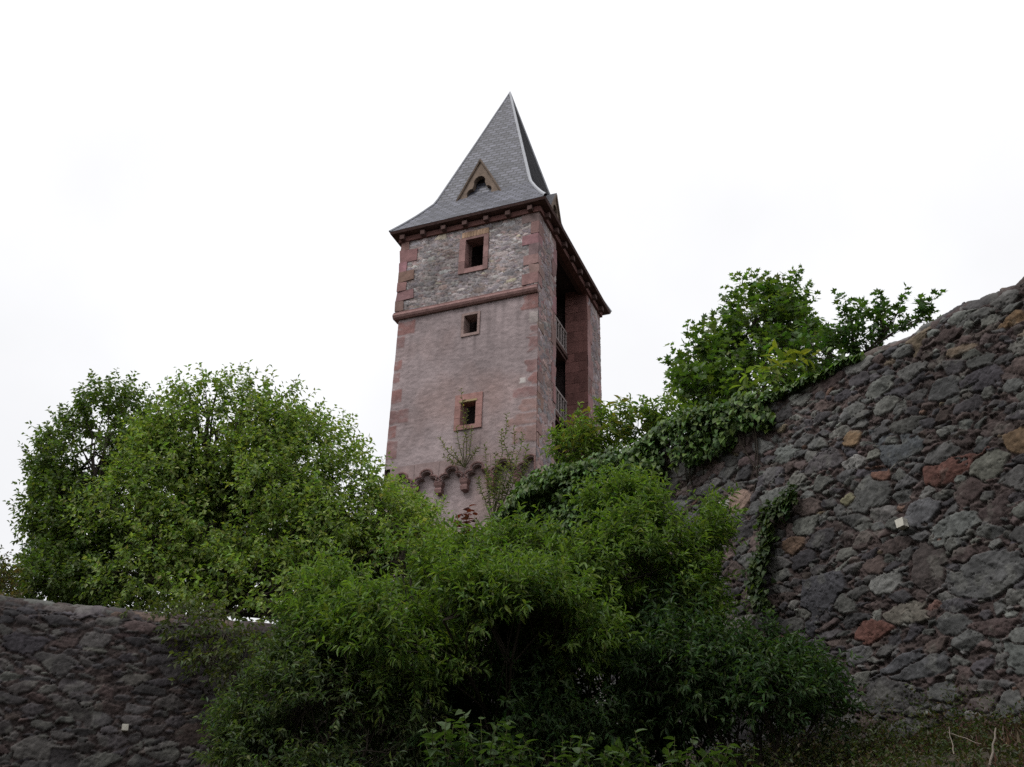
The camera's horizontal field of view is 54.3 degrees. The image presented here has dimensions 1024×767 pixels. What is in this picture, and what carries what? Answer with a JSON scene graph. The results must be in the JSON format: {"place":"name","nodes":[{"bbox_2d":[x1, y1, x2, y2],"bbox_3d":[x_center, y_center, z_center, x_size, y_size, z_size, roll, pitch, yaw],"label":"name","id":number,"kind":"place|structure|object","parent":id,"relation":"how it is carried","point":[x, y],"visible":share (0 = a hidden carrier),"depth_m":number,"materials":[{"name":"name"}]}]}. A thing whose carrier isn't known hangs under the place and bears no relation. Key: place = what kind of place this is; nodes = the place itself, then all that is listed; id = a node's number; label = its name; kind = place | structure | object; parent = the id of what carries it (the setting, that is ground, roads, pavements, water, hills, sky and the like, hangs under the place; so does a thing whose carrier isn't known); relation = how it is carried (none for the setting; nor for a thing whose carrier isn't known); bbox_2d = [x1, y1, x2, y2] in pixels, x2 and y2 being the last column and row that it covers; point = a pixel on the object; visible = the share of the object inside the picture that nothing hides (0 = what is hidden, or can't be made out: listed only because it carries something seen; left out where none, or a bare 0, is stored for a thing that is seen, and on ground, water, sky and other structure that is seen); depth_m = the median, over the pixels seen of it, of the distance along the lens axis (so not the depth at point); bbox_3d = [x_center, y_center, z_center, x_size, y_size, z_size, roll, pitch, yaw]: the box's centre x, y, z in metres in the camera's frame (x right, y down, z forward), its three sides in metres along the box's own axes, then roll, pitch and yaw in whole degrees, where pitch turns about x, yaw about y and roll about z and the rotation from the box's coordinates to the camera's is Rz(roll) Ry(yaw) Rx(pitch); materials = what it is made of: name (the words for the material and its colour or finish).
{"place":"outdoors","nodes":[
{"label":"outdoors","id":0,"kind":"place"},
{"bbox_2d":[0,0,1023,623],"label":"sky","id":1,"kind":"structure","parent":0,"point":[213,183],"materials":[{"name":"white"}]},
{"bbox_2d":[751,715,1023,766],"bbox_3d":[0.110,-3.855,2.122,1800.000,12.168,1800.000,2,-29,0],"label":"ground","id":2,"kind":"structure","parent":0,"point":[952,757],"depth_m":7.27,"materials":[{"name":"green plant"}]},
{"bbox_2d":[0,545,32,597],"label":"tree","id":3,"kind":"object","parent":2,"relation":"on","point":[4,583],"visible":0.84,"depth_m":15.73,"materials":[{"name":"green plant"}]},
{"bbox_2d":[0,368,172,610],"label":"deciduous tree","id":4,"kind":"object","parent":2,"relation":"on","point":[54,564],"visible":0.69,"depth_m":18.26,"materials":[{"name":"green plant"}]},
{"bbox_2d":[119,589,288,707],"bbox_3d":[-3.772,3.198,12.114,2.453,1.884,1.740,-21,-36,35],"label":"trailing shrub","id":5,"kind":"object","parent":2,"relation":"on","point":[233,653],"visible":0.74,"depth_m":11.98,"materials":[{"name":"green plant"}]},
{"bbox_2d":[58,359,451,623],"bbox_3d":[-4.399,2.487,17.457,7.125,7.121,4.073,-11,-31,22],"label":"deciduous tree","id":6,"kind":"object","parent":2,"relation":"on","point":[214,535],"visible":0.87,"depth_m":17.18,"materials":[{"name":"green plant"}]},
{"bbox_2d":[0,595,519,766],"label":"stone wall","id":7,"kind":"structure","parent":2,"relation":"on","point":[80,685],"depth_m":11.79,"materials":[{"name":"grey stone"}]},
{"bbox_2d":[122,724,128,731],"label":"marker block","id":8,"kind":"structure","parent":7,"relation":"attached to","point":[125,727],"depth_m":11.57,"materials":[{"name":"white paint"}]},
{"bbox_2d":[188,591,456,766],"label":"shrub","id":9,"kind":"object","parent":2,"relation":"on","point":[276,733],"visible":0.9,"depth_m":7.96,"materials":[{"name":"green plant"}]},
{"bbox_2d":[360,477,456,545],"bbox_3d":[-2.160,4.490,19.762,2.653,5.984,1.657,-7,-30,14],"label":"young tree","id":10,"kind":"object","parent":2,"relation":"on","point":[430,503],"visible":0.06,"depth_m":20.58,"materials":[{"name":"green plant"}]},
{"bbox_2d":[417,718,474,766],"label":"broad leaved herb","id":11,"kind":"object","parent":2,"relation":"on","point":[434,753],"visible":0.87,"depth_m":6.59,"materials":[{"name":"green plant"}]},
{"bbox_2d":[267,500,643,766],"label":"shrub","id":12,"kind":"object","parent":2,"relation":"on","point":[461,593],"visible":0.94,"depth_m":8.11,"materials":[{"name":"green plant"}]},
{"bbox_2d":[452,504,477,538],"bbox_3d":[-1.025,3.521,21.903,0.731,1.950,0.698,20,-34,-30],"label":"red leaved shrub","id":13,"kind":"object","parent":2,"relation":"on","point":[466,516],"visible":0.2,"depth_m":22.17,"materials":[{"name":"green plant"}]},
{"bbox_2d":[436,709,518,766],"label":"broad leaved herb","id":14,"kind":"object","parent":2,"relation":"on","point":[457,745],"visible":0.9,"depth_m":6.54,"materials":[{"name":"green plant"}]},
{"bbox_2d":[384,91,611,608],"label":"tower","id":15,"kind":"structure","parent":2,"relation":"on","point":[502,308],"depth_m":35.84,"materials":[{"name":"stone"}]},
{"bbox_2d":[439,388,479,467],"bbox_3d":[-1.666,1.391,33.064,1.502,2.885,0.698,-13,-32,24],"label":"sapling","id":16,"kind":"object","parent":15,"relation":"on","point":[464,464],"visible":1,"depth_m":32.69,"materials":[{"name":"green plant"}]},
{"bbox_2d":[453,391,482,430],"bbox_3d":[-1.394,1.034,33.828,1.010,1.340,0.520,-10,-31,20],"label":"window","id":17,"kind":"structure","parent":15,"relation":"in","point":[476,398],"depth_m":33.73,"materials":[{"name":"pink stone"}]},
{"bbox_2d":[461,311,480,337],"bbox_3d":[-1.384,-2.004,35.558,0.710,0.970,0.504,-10,-31,19],"label":"window","id":18,"kind":"structure","parent":15,"relation":"in","point":[467,318],"depth_m":35.53,"materials":[{"name":"pink stone"}]},
{"bbox_2d":[458,227,488,274],"bbox_3d":[-1.328,-4.786,36.995,1.170,1.871,0.504,-10,-31,20],"label":"window","id":19,"kind":"structure","parent":15,"relation":"in","point":[470,239],"depth_m":37.00,"materials":[{"name":"pink stone"}]},
{"bbox_2d":[475,413,530,520],"bbox_3d":[-0.280,2.552,31.629,1.928,3.592,0.826,-7,-30,15],"label":"sapling","id":20,"kind":"object","parent":15,"relation":"on","point":[499,494],"visible":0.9,"depth_m":31.40,"materials":[{"name":"green plant"}]},
{"bbox_2d":[476,740,556,766],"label":"broad leaved herb","id":21,"kind":"object","parent":2,"relation":"on","point":[525,763],"visible":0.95,"depth_m":6.41,"materials":[{"name":"green plant"}]},
{"bbox_2d":[346,619,744,766],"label":"shrub","id":22,"kind":"object","parent":2,"relation":"on","point":[542,720],"visible":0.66,"depth_m":8.13,"materials":[{"name":"green plant"}]},
{"bbox_2d":[515,730,623,766],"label":"broad leaved herb","id":23,"kind":"object","parent":2,"relation":"on","point":[580,750],"visible":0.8,"depth_m":6.44,"materials":[{"name":"green plant"}]},
{"bbox_2d":[556,737,635,766],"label":"broad leaved herb","id":24,"kind":"object","parent":2,"relation":"on","point":[603,758],"visible":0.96,"depth_m":6.35,"materials":[{"name":"green plant"}]},
{"bbox_2d":[491,459,749,766],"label":"shrub","id":25,"kind":"object","parent":2,"relation":"on","point":[632,516],"visible":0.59,"depth_m":9.17,"materials":[{"name":"green plant"}]},
{"bbox_2d":[641,399,683,422],"bbox_3d":[2.119,0.449,13.900,0.622,0.520,0.431,2,-29,0],"label":"young shrub","id":26,"kind":"object","parent":2,"relation":"on","point":[665,417],"visible":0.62,"depth_m":13.93,"materials":[{"name":"green plant"}]},
{"bbox_2d":[612,728,718,766],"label":"broad leaved herb","id":27,"kind":"object","parent":2,"relation":"on","point":[645,757],"visible":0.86,"depth_m":6.42,"materials":[{"name":"green plant"}]},
{"bbox_2d":[663,735,739,766],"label":"broad leaved herb","id":28,"kind":"object","parent":2,"relation":"on","point":[708,759],"visible":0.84,"depth_m":6.43,"materials":[{"name":"green plant"}]},
{"bbox_2d":[700,745,759,766],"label":"broad leaved herb","id":29,"kind":"object","parent":2,"relation":"on","point":[732,762],"visible":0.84,"depth_m":6.59,"materials":[{"name":"green plant"}]},
{"bbox_2d":[598,565,874,766],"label":"shrub","id":30,"kind":"object","parent":2,"relation":"on","point":[751,673],"visible":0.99,"depth_m":8.14,"materials":[{"name":"green plant"}]},
{"bbox_2d":[656,265,835,410],"bbox_3d":[3.584,0.995,14.503,2.844,6.839,2.344,2,-29,0],"label":"maple tree","id":31,"kind":"object","parent":2,"relation":"on","point":[721,352],"visible":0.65,"depth_m":15.24,"materials":[{"name":"green plant"}]},
{"bbox_2d":[730,365,776,398],"bbox_3d":[3.159,-0.034,13.177,0.610,0.542,0.491,2,-29,0],"label":"young shrub","id":32,"kind":"object","parent":2,"relation":"on","point":[757,375],"visible":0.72,"depth_m":13.19,"materials":[{"name":"green plant"}]},
{"bbox_2d":[538,277,1023,766],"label":"stone wall","id":33,"kind":"structure","parent":2,"relation":"on","point":[921,430],"depth_m":9.22,"materials":[{"name":"grey stone"}]},
{"bbox_2d":[540,388,695,464],"bbox_3d":[1.516,0.805,14.057,2.274,1.530,1.424,2,-29,0],"label":"young shrub","id":34,"kind":"object","parent":33,"relation":"on","point":[602,412],"visible":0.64,"depth_m":13.90,"materials":[{"name":"green plant"}]},
{"bbox_2d":[490,347,865,548],"bbox_3d":[1.763,1.125,12.342,1.634,1.607,6.321,17,-32,-26],"label":"ivy","id":35,"kind":"object","parent":33,"relation":"on","point":[549,488],"visible":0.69,"depth_m":11.96,"materials":[{"name":"green plant"}]},
{"bbox_2d":[553,395,654,463],"bbox_3d":[1.353,0.681,13.891,1.602,1.288,0.682,2,-29,0],"label":"young shrub","id":36,"kind":"object","parent":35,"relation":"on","point":[609,441],"visible":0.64,"depth_m":13.77,"materials":[{"name":"green plant"}]},
{"bbox_2d":[740,482,797,619],"bbox_3d":[2.662,1.730,10.270,0.219,1.341,0.862,18,-33,-28],"label":"ivy strand","id":37,"kind":"object","parent":33,"relation":"hanging from","point":[781,505],"visible":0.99,"depth_m":10.30,"materials":[{"name":"green plant"}]},
{"bbox_2d":[895,517,909,529],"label":"marker block","id":38,"kind":"structure","parent":33,"relation":"attached to","point":[901,523],"depth_m":9.12,"materials":[{"name":"white paint"}]},
{"bbox_2d":[758,339,821,383],"bbox_3d":[3.644,-0.287,13.105,0.846,0.721,0.511,-8,-30,17],"label":"young shrub","id":39,"kind":"object","parent":2,"relation":"on","point":[790,361],"visible":0.98,"depth_m":13.08,"materials":[{"name":"green plant"}]},
{"bbox_2d":[632,679,1023,766],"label":"ground cover","id":40,"kind":"object","parent":2,"relation":"on","point":[769,758],"visible":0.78,"depth_m":7.82,"materials":[{"name":"green plant"}]},
{"bbox_2d":[988,728,996,765],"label":"dead stick","id":41,"kind":"object","parent":40,"relation":"on","point":[992,755],"visible":1,"depth_m":6.44,"materials":[{"name":"brown wood"}]},
{"bbox_2d":[781,282,945,370],"bbox_3d":[4.747,1.001,12.602,2.276,5.044,1.058,-24,-38,38],"label":"maple tree","id":42,"kind":"object","parent":2,"relation":"on","point":[840,339],"visible":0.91,"depth_m":13.51,"materials":[{"name":"green plant"}]},
{"bbox_2d":[947,732,979,743],"bbox_3d":[2.982,2.338,6.586,0.197,0.092,0.018,-14,-33,26],"label":"dead stick","id":43,"kind":"object","parent":2,"relation":"on","point":[962,737],"visible":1,"depth_m":6.59,"materials":[{"name":"brown wood"}]}
]}

